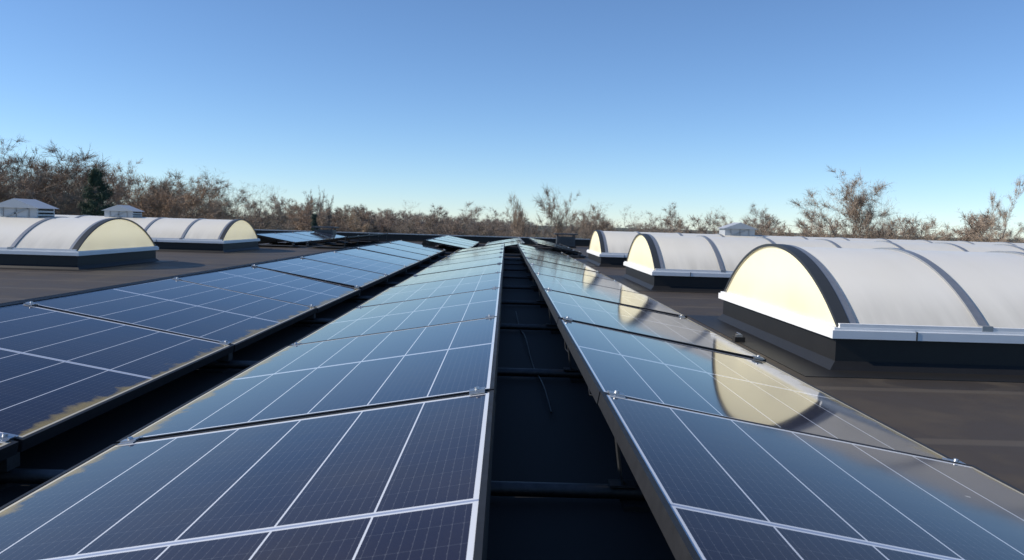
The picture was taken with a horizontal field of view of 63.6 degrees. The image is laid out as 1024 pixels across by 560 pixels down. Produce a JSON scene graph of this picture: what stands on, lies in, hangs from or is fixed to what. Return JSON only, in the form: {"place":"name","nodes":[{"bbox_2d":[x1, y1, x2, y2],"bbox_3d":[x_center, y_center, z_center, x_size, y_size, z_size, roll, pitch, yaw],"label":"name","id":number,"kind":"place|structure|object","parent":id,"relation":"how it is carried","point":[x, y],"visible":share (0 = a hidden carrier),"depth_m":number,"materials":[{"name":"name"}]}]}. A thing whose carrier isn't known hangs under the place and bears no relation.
{"place":"outdoors","nodes":[
{"label":"outdoors","id":0,"kind":"place"},
{"bbox_2d":[0,240,1023,491],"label":"roof deck","id":1,"kind":"structure","parent":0,"point":[978,424],"depth_m":4.09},
{"bbox_2d":[0,198,173,270],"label":"rooflight","id":2,"kind":"object","parent":1,"relation":"on","point":[35,234],"visible":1,"depth_m":11.21,"materials":[{"name":"grey"}]},
{"bbox_2d":[55,205,269,252],"bbox_3d":[-11.735,-1.264,17.906,12.240,0.910,2.910,2,4,-1],"label":"rooflight","id":3,"kind":"object","parent":1,"relation":"on","point":[204,235],"visible":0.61,"depth_m":17.22,"materials":[{"name":"grey"}]},
{"bbox_2d":[0,231,675,559],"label":"pv mounting system","id":4,"kind":"object","parent":1,"relation":"on","point":[564,485],"visible":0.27,"depth_m":2.87,"materials":[{"name":"metal"}]},
{"bbox_2d":[0,231,964,463],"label":"panel clamps","id":5,"kind":"object","parent":4,"relation":"on","point":[5,437],"visible":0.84,"depth_m":2.27,"materials":[{"name":"metal"}]},
{"bbox_2d":[0,231,1023,559],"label":"pv module frames","id":6,"kind":"structure","parent":4,"relation":"on","point":[674,531],"depth_m":2.36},
{"bbox_2d":[0,231,1023,559],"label":"solar panels","id":7,"kind":"object","parent":6,"relation":"in","point":[394,483],"visible":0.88,"depth_m":2.10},
{"bbox_2d":[554,233,577,247],"bbox_3d":[1.783,-1.318,27.589,0.760,0.470,0.760,2,4,-1],"label":"roof vent","id":8,"kind":"object","parent":1,"relation":"on","point":[568,241],"visible":0.92,"depth_m":27.29,"materials":[{"name":"metal"}]},
{"bbox_2d":[732,332,744,341],"bbox_3d":[1.557,0.394,5.672,0.070,0.060,0.100,2,4,-1],"label":"conductor clip","id":9,"kind":"object","parent":1,"relation":"on","point":[738,337],"visible":1,"depth_m":5.64,"materials":[{"name":"black rubber"}]},
{"bbox_2d":[576,223,1023,267],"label":"rooflight","id":10,"kind":"object","parent":1,"relation":"on","point":[608,248],"visible":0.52,"depth_m":16.48,"materials":[{"name":"grey"}]},
{"bbox_2d":[607,233,1023,292],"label":"rooflight","id":11,"kind":"object","parent":1,"relation":"on","point":[688,264],"visible":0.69,"depth_m":10.62,"materials":[{"name":"grey"}]},
{"bbox_2d":[686,244,1023,382],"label":"rooflight","id":12,"kind":"object","parent":1,"relation":"on","point":[888,313],"visible":1,"depth_m":4.90,"materials":[{"name":"grey"}]},
{"bbox_2d":[0,0,1023,239],"label":"sky","id":13,"kind":"structure","parent":0,"point":[640,106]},
{"bbox_2d":[218,216,1023,242],"bbox_3d":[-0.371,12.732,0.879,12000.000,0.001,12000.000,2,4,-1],"label":"ground","id":14,"kind":"structure","parent":0,"point":[619,229],"depth_m":3129.06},
{"bbox_2d":[0,171,77,214],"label":"tree","id":15,"kind":"object","parent":14,"relation":"on","point":[2,194],"visible":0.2,"depth_m":97.76,"materials":[{"name":"brown plant"}]},
{"bbox_2d":[0,137,79,212],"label":"tree","id":16,"kind":"object","parent":14,"relation":"on","point":[21,165],"visible":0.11,"depth_m":111.60,"materials":[{"name":"brown plant"}]},
{"bbox_2d":[18,161,73,204],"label":"tree","id":17,"kind":"object","parent":14,"relation":"on","point":[48,174],"visible":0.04,"depth_m":130.00,"materials":[{"name":"brown plant"}]},
{"bbox_2d":[0,146,96,214],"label":"tree","id":18,"kind":"object","parent":14,"relation":"on","point":[72,189],"visible":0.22,"depth_m":102.37,"materials":[{"name":"brown plant"}]},
{"bbox_2d":[2,139,118,215],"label":"tree","id":19,"kind":"object","parent":14,"relation":"on","point":[72,161],"visible":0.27,"depth_m":114.58,"materials":[{"name":"brown plant"}]},
{"bbox_2d":[5,147,120,212],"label":"tree","id":20,"kind":"object","parent":14,"relation":"on","point":[74,166],"visible":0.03,"depth_m":134.35,"materials":[{"name":"brown plant"}]},
{"bbox_2d":[24,168,101,214],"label":"tree","id":21,"kind":"object","parent":14,"relation":"on","point":[59,194],"visible":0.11,"depth_m":112.48,"materials":[{"name":"brown plant"}]},
{"bbox_2d":[77,166,114,215],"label":"pine","id":22,"kind":"object","parent":14,"relation":"on","point":[95,176],"visible":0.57,"depth_m":88.62,"materials":[{"name":"green plant"}]},
{"bbox_2d":[60,179,137,214],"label":"tree","id":23,"kind":"object","parent":14,"relation":"on","point":[116,197],"visible":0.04,"depth_m":114.88,"materials":[{"name":"brown plant"}]},
{"bbox_2d":[26,153,187,217],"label":"tree","id":24,"kind":"object","parent":14,"relation":"on","point":[111,178],"visible":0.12,"depth_m":135.09,"materials":[{"name":"brown plant"}]},
{"bbox_2d":[103,163,147,204],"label":"tree","id":25,"kind":"object","parent":14,"relation":"on","point":[121,178],"visible":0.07,"depth_m":149.74,"materials":[{"name":"brown plant"}]},
{"bbox_2d":[101,160,157,201],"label":"tree","id":26,"kind":"object","parent":14,"relation":"on","point":[117,169],"visible":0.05,"depth_m":160.24,"materials":[{"name":"brown plant"}]},
{"bbox_2d":[109,171,172,217],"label":"tree","id":27,"kind":"object","parent":14,"relation":"on","point":[139,195],"visible":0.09,"depth_m":127.45,"materials":[{"name":"brown plant"}]},
{"bbox_2d":[104,172,187,217],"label":"tree","id":28,"kind":"object","parent":14,"relation":"on","point":[137,191],"visible":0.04,"depth_m":146.92,"materials":[{"name":"brown plant"}]},
{"bbox_2d":[111,169,221,218],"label":"tree","id":29,"kind":"object","parent":14,"relation":"on","point":[154,207],"visible":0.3,"depth_m":121.33,"materials":[{"name":"brown plant"}]},
{"bbox_2d":[112,167,220,218],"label":"tree","id":30,"kind":"object","parent":14,"relation":"on","point":[166,188],"visible":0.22,"depth_m":138.86,"materials":[{"name":"brown plant"}]},
{"bbox_2d":[153,178,194,215],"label":"tree","id":31,"kind":"object","parent":14,"relation":"on","point":[179,189],"visible":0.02,"depth_m":172.84,"materials":[{"name":"brown plant"}]},
{"bbox_2d":[148,176,230,218],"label":"tree","id":32,"kind":"object","parent":14,"relation":"on","point":[215,195],"visible":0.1,"depth_m":141.00,"materials":[{"name":"brown plant"}]},
{"bbox_2d":[172,174,229,218],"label":"tree","id":33,"kind":"object","parent":14,"relation":"on","point":[220,182],"visible":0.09,"depth_m":181.34,"materials":[{"name":"brown plant"}]},
{"bbox_2d":[179,190,223,218],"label":"tree","id":34,"kind":"object","parent":14,"relation":"on","point":[203,206],"visible":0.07,"depth_m":134.77,"materials":[{"name":"brown plant"}]},
{"bbox_2d":[181,182,233,218],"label":"tree","id":35,"kind":"object","parent":14,"relation":"on","point":[224,191],"visible":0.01,"depth_m":183.41,"materials":[{"name":"brown plant"}]},
{"bbox_2d":[182,168,242,219],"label":"tree","id":36,"kind":"object","parent":14,"relation":"on","point":[221,198],"visible":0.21,"depth_m":151.93,"materials":[{"name":"brown plant"}]},
{"bbox_2d":[177,187,275,229],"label":"tree","id":37,"kind":"object","parent":14,"relation":"on","point":[233,215],"visible":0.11,"depth_m":175.44,"materials":[{"name":"brown plant"}]},
{"bbox_2d":[211,189,256,219],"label":"tree","id":38,"kind":"object","parent":14,"relation":"on","point":[234,208],"visible":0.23,"depth_m":162.37,"materials":[{"name":"brown plant"}]},
{"bbox_2d":[196,188,273,229],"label":"tree","id":39,"kind":"object","parent":14,"relation":"on","point":[238,200],"visible":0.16,"depth_m":181.92,"materials":[{"name":"brown plant"}]},
{"bbox_2d":[211,190,264,228],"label":"tree","id":40,"kind":"object","parent":14,"relation":"on","point":[255,221],"visible":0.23,"depth_m":144.45,"materials":[{"name":"brown plant"}]},
{"bbox_2d":[229,182,272,229],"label":"tree","id":41,"kind":"object","parent":14,"relation":"on","point":[254,203],"visible":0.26,"depth_m":200.60,"materials":[{"name":"brown plant"}]},
{"bbox_2d":[239,196,265,227],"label":"tree","id":42,"kind":"object","parent":14,"relation":"on","point":[261,220],"visible":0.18,"depth_m":226.75,"materials":[{"name":"brown plant"}]},
{"bbox_2d":[253,185,292,229],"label":"tree","id":43,"kind":"object","parent":14,"relation":"on","point":[268,210],"visible":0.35,"depth_m":184.39,"materials":[{"name":"brown plant"}]},
{"bbox_2d":[252,199,302,229],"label":"tree","id":44,"kind":"object","parent":14,"relation":"on","point":[280,222],"visible":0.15,"depth_m":246.46,"materials":[{"name":"brown plant"}]},
{"bbox_2d":[265,192,289,228],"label":"tree","id":45,"kind":"object","parent":14,"relation":"on","point":[275,203],"visible":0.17,"depth_m":259.08,"materials":[{"name":"brown plant"}]},
{"bbox_2d":[256,196,299,229],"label":"tree","id":46,"kind":"object","parent":14,"relation":"on","point":[280,217],"visible":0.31,"depth_m":200.34,"materials":[{"name":"brown plant"}]},
{"bbox_2d":[281,201,308,230],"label":"tree","id":47,"kind":"object","parent":14,"relation":"on","point":[295,209],"visible":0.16,"depth_m":224.92,"materials":[{"name":"brown plant"}]},
{"bbox_2d":[300,191,313,224],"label":"poplar","id":48,"kind":"object","parent":14,"relation":"on","point":[309,206],"visible":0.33,"depth_m":242.18,"materials":[{"name":"brown plant"}]},
{"bbox_2d":[282,199,333,230],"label":"tree","id":49,"kind":"object","parent":14,"relation":"on","point":[320,220],"visible":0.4,"depth_m":218.76,"materials":[{"name":"brown plant"}]},
{"bbox_2d":[294,198,324,223],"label":"tree","id":50,"kind":"object","parent":14,"relation":"on","point":[315,203],"visible":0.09,"depth_m":282.64,"materials":[{"name":"brown plant"}]},
{"bbox_2d":[310,213,318,230],"bbox_3d":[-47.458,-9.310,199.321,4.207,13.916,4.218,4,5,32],"label":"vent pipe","id":51,"kind":"object","parent":14,"relation":"on","point":[314,219],"visible":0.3,"depth_m":198.55,"materials":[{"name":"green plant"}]},
{"bbox_2d":[315,188,323,224],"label":"poplar","id":52,"kind":"object","parent":14,"relation":"on","point":[320,203],"visible":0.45,"depth_m":241.63,"materials":[{"name":"brown plant"}]},
{"bbox_2d":[324,190,333,228],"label":"poplar","id":53,"kind":"object","parent":14,"relation":"on","point":[329,211],"visible":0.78,"depth_m":242.23,"materials":[{"name":"brown plant"}]},
{"bbox_2d":[322,210,356,231],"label":"tree","id":54,"kind":"object","parent":14,"relation":"on","point":[345,228],"visible":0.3,"depth_m":253.30,"materials":[{"name":"brown plant"}]},
{"bbox_2d":[336,207,360,229],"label":"tree","id":55,"kind":"object","parent":14,"relation":"on","point":[347,218],"visible":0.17,"depth_m":294.49,"materials":[{"name":"brown plant"}]},
{"bbox_2d":[336,207,372,232],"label":"tree","id":56,"kind":"object","parent":14,"relation":"on","point":[358,229],"visible":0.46,"depth_m":271.59,"materials":[{"name":"brown plant"}]},
{"bbox_2d":[351,204,382,232],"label":"tree","id":57,"kind":"object","parent":14,"relation":"on","point":[364,218],"visible":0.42,"depth_m":293.20,"materials":[{"name":"brown plant"}]},
{"bbox_2d":[358,206,384,229],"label":"tree","id":58,"kind":"object","parent":14,"relation":"on","point":[374,215],"visible":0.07,"depth_m":322.98,"materials":[{"name":"brown plant"}]},
{"bbox_2d":[362,211,391,232],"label":"tree","id":59,"kind":"object","parent":14,"relation":"on","point":[374,223],"visible":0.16,"depth_m":304.70,"materials":[{"name":"brown plant"}]},
{"bbox_2d":[377,207,395,232],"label":"tree","id":60,"kind":"object","parent":14,"relation":"on","point":[390,210],"visible":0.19,"depth_m":336.81,"materials":[{"name":"brown plant"}]},
{"bbox_2d":[379,214,399,232],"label":"tree","id":61,"kind":"object","parent":14,"relation":"on","point":[387,217],"visible":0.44,"depth_m":306.13,"materials":[{"name":"brown plant"}]},
{"bbox_2d":[390,212,418,233],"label":"tree","id":62,"kind":"object","parent":14,"relation":"on","point":[409,227],"visible":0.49,"depth_m":329.86,"materials":[{"name":"brown plant"}]},
{"bbox_2d":[388,204,420,233],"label":"tree","id":63,"kind":"object","parent":14,"relation":"on","point":[406,225],"visible":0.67,"depth_m":266.81,"materials":[{"name":"brown plant"}]},
{"bbox_2d":[394,211,415,231],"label":"tree","id":64,"kind":"object","parent":14,"relation":"on","point":[401,219],"visible":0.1,"depth_m":364.04,"materials":[{"name":"brown plant"}]},
{"bbox_2d":[404,214,424,233],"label":"tree","id":65,"kind":"object","parent":14,"relation":"on","point":[417,221],"visible":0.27,"depth_m":348.58,"materials":[{"name":"brown plant"}]},
{"bbox_2d":[411,202,448,234],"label":"tree","id":66,"kind":"object","parent":14,"relation":"on","point":[433,221],"visible":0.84,"depth_m":263.88,"materials":[{"name":"brown plant"}]},
{"bbox_2d":[424,213,443,234],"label":"tree","id":67,"kind":"object","parent":14,"relation":"on","point":[429,229],"visible":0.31,"depth_m":335.07,"materials":[{"name":"brown plant"}]},
{"bbox_2d":[458,220,474,235],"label":"tree","id":68,"kind":"object","parent":14,"relation":"on","point":[465,230],"visible":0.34,"depth_m":361.17,"materials":[{"name":"brown plant"}]},
{"bbox_2d":[438,201,500,235],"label":"tree","id":69,"kind":"object","parent":14,"relation":"on","point":[482,228],"visible":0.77,"depth_m":258.56,"materials":[{"name":"brown plant"}]},
{"bbox_2d":[469,207,511,236],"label":"tree","id":70,"kind":"object","parent":14,"relation":"on","point":[496,214],"visible":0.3,"depth_m":269.24,"materials":[{"name":"brown plant"}]},
{"bbox_2d":[495,191,543,236],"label":"tree","id":71,"kind":"object","parent":14,"relation":"on","point":[520,217],"visible":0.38,"depth_m":99.28,"materials":[{"name":"brown plant"}]},
{"bbox_2d":[507,215,531,235],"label":"tree","id":72,"kind":"object","parent":14,"relation":"on","point":[526,219],"visible":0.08,"depth_m":138.04,"materials":[{"name":"brown plant"}]},
{"bbox_2d":[542,222,551,234],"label":"tree","id":73,"kind":"object","parent":14,"relation":"on","point":[545,227],"visible":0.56,"depth_m":506.39,"materials":[{"name":"brown plant"}]},
{"bbox_2d":[513,184,592,238],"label":"tree","id":74,"kind":"object","parent":14,"relation":"on","point":[558,224],"visible":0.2,"depth_m":95.35,"materials":[{"name":"brown plant"}]},
{"bbox_2d":[546,191,569,232],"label":"tree","id":75,"kind":"object","parent":14,"relation":"on","point":[558,211],"visible":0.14,"depth_m":97.76,"materials":[{"name":"brown plant"}]},
{"bbox_2d":[541,211,590,238],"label":"tree","id":76,"kind":"object","parent":14,"relation":"on","point":[582,225],"visible":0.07,"depth_m":151.50,"materials":[{"name":"brown plant"}]},
{"bbox_2d":[552,190,601,238],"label":"tree","id":77,"kind":"object","parent":14,"relation":"on","point":[573,215],"visible":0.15,"depth_m":102.17,"materials":[{"name":"brown plant"}]},
{"bbox_2d":[571,205,616,237],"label":"tree","id":78,"kind":"object","parent":14,"relation":"on","point":[583,232],"visible":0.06,"depth_m":180.61,"materials":[{"name":"brown plant"}]},
{"bbox_2d":[547,208,645,238],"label":"tree","id":79,"kind":"object","parent":14,"relation":"on","point":[604,223],"visible":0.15,"depth_m":150.49,"materials":[{"name":"brown plant"}]},
{"bbox_2d":[622,207,650,231],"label":"tree","id":80,"kind":"object","parent":14,"relation":"on","point":[631,221],"visible":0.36,"depth_m":238.82,"materials":[{"name":"brown plant"}]},
{"bbox_2d":[627,218,659,231],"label":"tree","id":81,"kind":"object","parent":14,"relation":"on","point":[645,226],"visible":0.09,"depth_m":183.21,"materials":[{"name":"brown plant"}]},
{"bbox_2d":[634,211,671,232],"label":"tree","id":82,"kind":"object","parent":14,"relation":"on","point":[657,231],"visible":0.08,"depth_m":159.36,"materials":[{"name":"brown plant"}]},
{"bbox_2d":[642,202,687,232],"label":"tree","id":83,"kind":"object","parent":14,"relation":"on","point":[672,217],"visible":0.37,"depth_m":284.84,"materials":[{"name":"brown plant"}]},
{"bbox_2d":[660,215,694,233],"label":"tree","id":84,"kind":"object","parent":14,"relation":"on","point":[679,225],"visible":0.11,"depth_m":183.67,"materials":[{"name":"brown plant"}]},
{"bbox_2d":[689,211,722,233],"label":"tree","id":85,"kind":"object","parent":14,"relation":"on","point":[701,228],"visible":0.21,"depth_m":176.50,"materials":[{"name":"brown plant"}]},
{"bbox_2d":[695,206,726,233],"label":"tree","id":86,"kind":"object","parent":14,"relation":"on","point":[714,221],"visible":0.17,"depth_m":243.64,"materials":[{"name":"brown plant"}]},
{"bbox_2d":[699,214,732,233],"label":"tree","id":87,"kind":"object","parent":14,"relation":"on","point":[720,225],"visible":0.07,"depth_m":158.82,"materials":[{"name":"brown plant"}]},
{"bbox_2d":[743,214,774,234],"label":"tree","id":88,"kind":"object","parent":14,"relation":"on","point":[759,226],"visible":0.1,"depth_m":175.89,"materials":[{"name":"brown plant"}]},
{"bbox_2d":[744,204,780,235],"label":"tree","id":89,"kind":"object","parent":14,"relation":"on","point":[761,217],"visible":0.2,"depth_m":283.51,"materials":[{"name":"brown plant"}]},
{"bbox_2d":[741,216,786,235],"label":"tree","id":90,"kind":"object","parent":14,"relation":"on","point":[764,234],"visible":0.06,"depth_m":146.05,"materials":[{"name":"brown plant"}]},
{"bbox_2d":[754,213,824,235],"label":"tree","id":91,"kind":"object","parent":14,"relation":"on","point":[766,226],"visible":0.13,"depth_m":165.52,"materials":[{"name":"brown plant"}]},
{"bbox_2d":[772,214,834,236],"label":"tree","id":92,"kind":"object","parent":14,"relation":"on","point":[789,233],"visible":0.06,"depth_m":172.32,"materials":[{"name":"brown plant"}]},
{"bbox_2d":[793,215,844,237],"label":"tree","id":93,"kind":"object","parent":14,"relation":"on","point":[801,224],"visible":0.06,"depth_m":144.90,"materials":[{"name":"brown plant"}]},
{"bbox_2d":[817,190,847,237],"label":"tree","id":94,"kind":"object","parent":14,"relation":"on","point":[831,217],"visible":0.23,"depth_m":126.62,"materials":[{"name":"brown plant"}]},
{"bbox_2d":[827,179,904,239],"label":"tree","id":95,"kind":"object","parent":14,"relation":"on","point":[869,213],"visible":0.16,"depth_m":117.72,"materials":[{"name":"brown plant"}]},
{"bbox_2d":[819,175,927,239],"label":"tree","id":96,"kind":"object","parent":14,"relation":"on","point":[856,229],"visible":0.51,"depth_m":119.28,"materials":[{"name":"brown plant"}]},
{"bbox_2d":[784,166,970,240],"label":"tree","id":97,"kind":"object","parent":14,"relation":"on","point":[811,221],"visible":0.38,"depth_m":119.22,"materials":[{"name":"brown plant"}]},
{"bbox_2d":[873,186,902,238],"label":"tree","id":98,"kind":"object","parent":14,"relation":"on","point":[884,210],"visible":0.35,"depth_m":114.24,"materials":[{"name":"brown plant"}]},
{"bbox_2d":[870,221,917,239],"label":"tree","id":99,"kind":"object","parent":14,"relation":"on","point":[902,234],"visible":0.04,"depth_m":164.73,"materials":[{"name":"brown plant"}]},
{"bbox_2d":[883,212,934,239],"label":"tree","id":100,"kind":"object","parent":14,"relation":"on","point":[904,224],"visible":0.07,"depth_m":158.46,"materials":[{"name":"brown plant"}]},
{"bbox_2d":[924,214,1001,241],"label":"tree","id":101,"kind":"object","parent":14,"relation":"on","point":[971,233],"visible":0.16,"depth_m":135.61,"materials":[{"name":"brown plant"}]},
{"bbox_2d":[956,207,1005,241],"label":"tree","id":102,"kind":"object","parent":14,"relation":"on","point":[985,216],"visible":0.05,"depth_m":138.60,"materials":[{"name":"brown plant"}]},
{"bbox_2d":[954,211,1019,242],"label":"tree","id":103,"kind":"object","parent":14,"relation":"on","point":[965,217],"visible":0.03,"depth_m":161.95,"materials":[{"name":"brown plant"}]},
{"bbox_2d":[969,172,1023,242],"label":"tree","id":104,"kind":"object","parent":14,"relation":"on","point":[991,223],"visible":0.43,"depth_m":115.86,"materials":[{"name":"brown plant"}]},
{"bbox_2d":[986,211,1023,242],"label":"tree","id":105,"kind":"object","parent":14,"relation":"on","point":[1012,231],"visible":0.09,"depth_m":161.19,"materials":[{"name":"brown plant"}]},
{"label":"building walls","id":106,"kind":"object","parent":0,"visible":0},
{"bbox_2d":[254,229,589,245],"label":"roof parapet","id":107,"kind":"structure","parent":106,"relation":"on","point":[423,237],"depth_m":29.94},
{"bbox_2d":[311,226,338,233],"bbox_3d":[-6.213,-1.545,27.515,0.760,0.470,0.760,2,4,-1],"label":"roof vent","id":108,"kind":"object","parent":107,"relation":"on","point":[331,231],"visible":0.41,"depth_m":27.21,"materials":[{"name":"metal"}]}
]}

